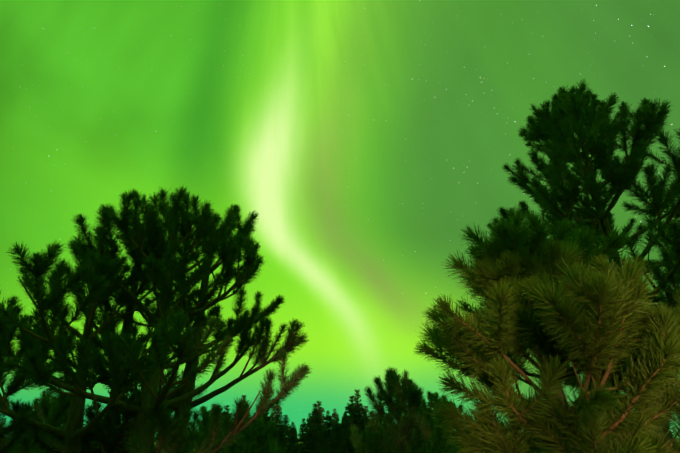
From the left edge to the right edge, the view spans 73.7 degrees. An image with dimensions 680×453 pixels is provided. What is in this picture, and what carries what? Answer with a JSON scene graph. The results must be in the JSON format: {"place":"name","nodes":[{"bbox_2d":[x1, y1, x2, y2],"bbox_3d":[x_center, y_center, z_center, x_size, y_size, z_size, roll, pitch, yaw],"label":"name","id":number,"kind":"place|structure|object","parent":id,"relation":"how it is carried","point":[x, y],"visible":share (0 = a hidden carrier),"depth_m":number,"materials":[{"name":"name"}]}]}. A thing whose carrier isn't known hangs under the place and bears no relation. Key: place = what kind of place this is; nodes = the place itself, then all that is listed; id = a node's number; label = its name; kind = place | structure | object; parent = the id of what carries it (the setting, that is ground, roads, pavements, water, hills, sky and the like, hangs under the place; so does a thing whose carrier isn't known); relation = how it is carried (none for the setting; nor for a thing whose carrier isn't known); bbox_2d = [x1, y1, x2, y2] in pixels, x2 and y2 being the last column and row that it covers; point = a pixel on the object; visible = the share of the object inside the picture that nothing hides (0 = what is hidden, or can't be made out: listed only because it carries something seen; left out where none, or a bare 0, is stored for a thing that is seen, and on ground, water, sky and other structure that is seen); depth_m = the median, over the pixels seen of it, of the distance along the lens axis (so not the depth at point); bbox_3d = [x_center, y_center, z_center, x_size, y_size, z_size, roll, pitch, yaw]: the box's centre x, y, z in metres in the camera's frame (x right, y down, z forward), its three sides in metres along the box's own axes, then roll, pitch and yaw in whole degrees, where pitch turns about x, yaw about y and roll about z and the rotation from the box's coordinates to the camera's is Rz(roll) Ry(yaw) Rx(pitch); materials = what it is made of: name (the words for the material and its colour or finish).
{"place":"outdoors","nodes":[
{"label":"outdoors","id":0,"kind":"place"},
{"bbox_2d":[0,0,679,437],"label":"sky","id":1,"kind":"structure","parent":0,"point":[363,137],"materials":[{"name":"green"}]},
{"bbox_2d":[154,438,679,451],"bbox_3d":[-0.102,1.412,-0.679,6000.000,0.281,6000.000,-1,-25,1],"label":"ground","id":2,"kind":"structure","parent":0,"point":[460,438],"depth_m":141.54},
{"bbox_2d":[0,419,6,452],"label":"tree","id":3,"kind":"object","parent":2,"relation":"on","point":[3,437],"visible":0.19,"depth_m":43.13,"materials":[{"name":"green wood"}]},
{"bbox_2d":[20,396,45,452],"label":"spruce","id":4,"kind":"object","parent":2,"relation":"on","point":[40,414],"depth_m":47.11,"materials":[{"name":"green plant"}]},
{"bbox_2d":[0,295,71,452],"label":"pine","id":5,"kind":"object","parent":2,"relation":"on","point":[57,412],"visible":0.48,"depth_m":3.52,"materials":[{"name":"green plant"}]},
{"bbox_2d":[9,390,90,452],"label":"young pine","id":6,"kind":"object","parent":2,"relation":"on","point":[46,403],"visible":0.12,"depth_m":7.03,"materials":[{"name":"green plant"}]},
{"bbox_2d":[0,238,207,452],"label":"pine","id":7,"kind":"object","parent":2,"relation":"on","point":[92,269],"visible":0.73,"depth_m":3.12,"materials":[{"name":"green plant"}]},
{"bbox_2d":[10,210,217,452],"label":"pine","id":8,"kind":"object","parent":2,"relation":"on","point":[134,398],"visible":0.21,"depth_m":3.56,"materials":[{"name":"green plant"}]},
{"bbox_2d":[1,184,266,452],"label":"pine","id":9,"kind":"object","parent":2,"relation":"on","point":[152,414],"visible":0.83,"depth_m":3.43,"materials":[{"name":"green plant"}]},
{"bbox_2d":[70,203,311,452],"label":"pine","id":10,"kind":"object","parent":2,"relation":"on","point":[236,424],"visible":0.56,"depth_m":3.77,"materials":[{"name":"green plant"}]},
{"bbox_2d":[184,406,229,452],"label":"young pine","id":11,"kind":"object","parent":2,"relation":"on","point":[204,423],"visible":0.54,"depth_m":7.82,"materials":[{"name":"green plant"}]},
{"bbox_2d":[222,405,231,416],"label":"tree","id":12,"kind":"object","parent":2,"relation":"on","point":[226,409],"visible":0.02,"depth_m":41.91,"materials":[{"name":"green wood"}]},
{"bbox_2d":[218,405,283,452],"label":"young pine","id":13,"kind":"object","parent":2,"relation":"on","point":[250,441],"visible":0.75,"depth_m":6.12,"materials":[{"name":"green plant"}]},
{"bbox_2d":[257,411,273,452],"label":"tree","id":14,"kind":"object","parent":2,"relation":"on","point":[266,417],"visible":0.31,"depth_m":31.34,"materials":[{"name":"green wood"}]},
{"bbox_2d":[270,405,287,440],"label":"tree","id":15,"kind":"object","parent":2,"relation":"on","point":[278,412],"visible":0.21,"depth_m":48.39,"materials":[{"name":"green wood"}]},
{"bbox_2d":[274,416,284,452],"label":"tree","id":16,"kind":"object","parent":2,"relation":"on","point":[277,420],"visible":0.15,"depth_m":40.63,"materials":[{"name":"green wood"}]},
{"bbox_2d":[277,415,291,451],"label":"tree","id":17,"kind":"object","parent":2,"relation":"on","point":[285,429],"visible":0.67,"depth_m":35.15,"materials":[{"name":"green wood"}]},
{"bbox_2d":[284,421,299,452],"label":"tree","id":18,"kind":"object","parent":2,"relation":"on","point":[293,439],"visible":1,"depth_m":24.59,"materials":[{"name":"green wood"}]},
{"bbox_2d":[297,419,308,451],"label":"tree","id":19,"kind":"object","parent":2,"relation":"on","point":[301,432],"visible":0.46,"depth_m":40.58,"materials":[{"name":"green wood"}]},
{"bbox_2d":[304,413,312,445],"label":"tree","id":20,"kind":"object","parent":2,"relation":"on","point":[307,424],"visible":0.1,"depth_m":47.49,"materials":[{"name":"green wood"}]},
{"bbox_2d":[297,415,323,452],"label":"spruce","id":21,"kind":"object","parent":2,"relation":"on","point":[314,445],"visible":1,"depth_m":26.04,"materials":[{"name":"green plant"}]},
{"bbox_2d":[301,401,325,448],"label":"spruce","id":22,"kind":"object","parent":2,"relation":"on","point":[321,411],"visible":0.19,"depth_m":56.11,"materials":[{"name":"green plant"}]},
{"bbox_2d":[306,403,329,452],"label":"spruce","id":23,"kind":"object","parent":2,"relation":"on","point":[315,413],"visible":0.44,"depth_m":34.54,"materials":[{"name":"green plant"}]},
{"bbox_2d":[320,410,332,449],"bbox_3d":[-1.019,17.898,39.080,1.817,3.848,1.826,-18,-31,34],"label":"tree","id":24,"kind":"object","parent":2,"relation":"on","point":[327,424],"visible":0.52,"depth_m":39.27,"materials":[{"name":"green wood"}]},
{"bbox_2d":[324,409,338,450],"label":"tree","id":25,"kind":"object","parent":2,"relation":"on","point":[334,414],"visible":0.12,"depth_m":53.31,"materials":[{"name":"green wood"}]},
{"bbox_2d":[325,419,345,452],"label":"spruce","id":26,"kind":"object","parent":2,"relation":"on","point":[338,442],"visible":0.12,"depth_m":29.69,"materials":[{"name":"green plant"}]},
{"bbox_2d":[325,417,348,452],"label":"spruce","id":27,"kind":"object","parent":2,"relation":"on","point":[336,428],"visible":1,"depth_m":28.16,"materials":[{"name":"green plant"}]},
{"bbox_2d":[340,412,350,452],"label":"tree","id":28,"kind":"object","parent":2,"relation":"on","point":[344,423],"visible":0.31,"depth_m":32.80,"materials":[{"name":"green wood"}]},
{"bbox_2d":[343,415,356,452],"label":"tree","id":29,"kind":"object","parent":2,"relation":"on","point":[352,449],"visible":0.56,"depth_m":30.85,"materials":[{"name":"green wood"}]},
{"bbox_2d":[344,396,359,445],"bbox_3d":[1.001,16.544,37.399,2.604,4.895,2.371,-16,-29,30],"label":"spruce","id":30,"kind":"object","parent":2,"relation":"on","point":[351,400],"visible":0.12,"depth_m":37.81,"materials":[{"name":"green plant"}]},
{"bbox_2d":[348,389,370,452],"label":"spruce","id":31,"kind":"object","parent":2,"relation":"on","point":[357,408],"visible":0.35,"depth_m":36.90,"materials":[{"name":"green plant"}]},
{"bbox_2d":[357,412,370,452],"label":"tree","id":32,"kind":"object","parent":2,"relation":"on","point":[363,419],"visible":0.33,"depth_m":31.39,"materials":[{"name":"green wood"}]},
{"bbox_2d":[361,406,370,423],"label":"tree","id":33,"kind":"object","parent":2,"relation":"on","point":[366,410],"visible":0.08,"depth_m":46.20,"materials":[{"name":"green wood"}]},
{"bbox_2d":[348,367,452,452],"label":"young pine","id":34,"kind":"object","parent":2,"relation":"on","point":[404,398],"visible":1,"depth_m":5.34,"materials":[{"name":"green plant"}]},
{"bbox_2d":[406,390,464,452],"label":"young pine","id":35,"kind":"object","parent":2,"relation":"on","point":[434,397],"visible":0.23,"depth_m":7.69,"materials":[{"name":"green plant"}]},
{"bbox_2d":[446,429,453,452],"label":"tree","id":36,"kind":"object","parent":2,"relation":"on","point":[449,443],"visible":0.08,"depth_m":31.84,"materials":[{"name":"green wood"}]},
{"bbox_2d":[524,432,539,452],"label":"tree","id":37,"kind":"object","parent":2,"relation":"on","point":[532,443],"visible":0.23,"depth_m":30.30,"materials":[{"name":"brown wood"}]},
{"bbox_2d":[413,204,679,452],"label":"pine","id":38,"kind":"object","parent":2,"relation":"on","point":[540,295],"visible":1,"depth_m":2.80,"materials":[{"name":"green plant"}]},
{"bbox_2d":[486,79,679,452],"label":"tall pine","id":39,"kind":"object","parent":2,"relation":"on","point":[563,120],"visible":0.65,"depth_m":4.56,"materials":[{"name":"green plant"}]}
]}

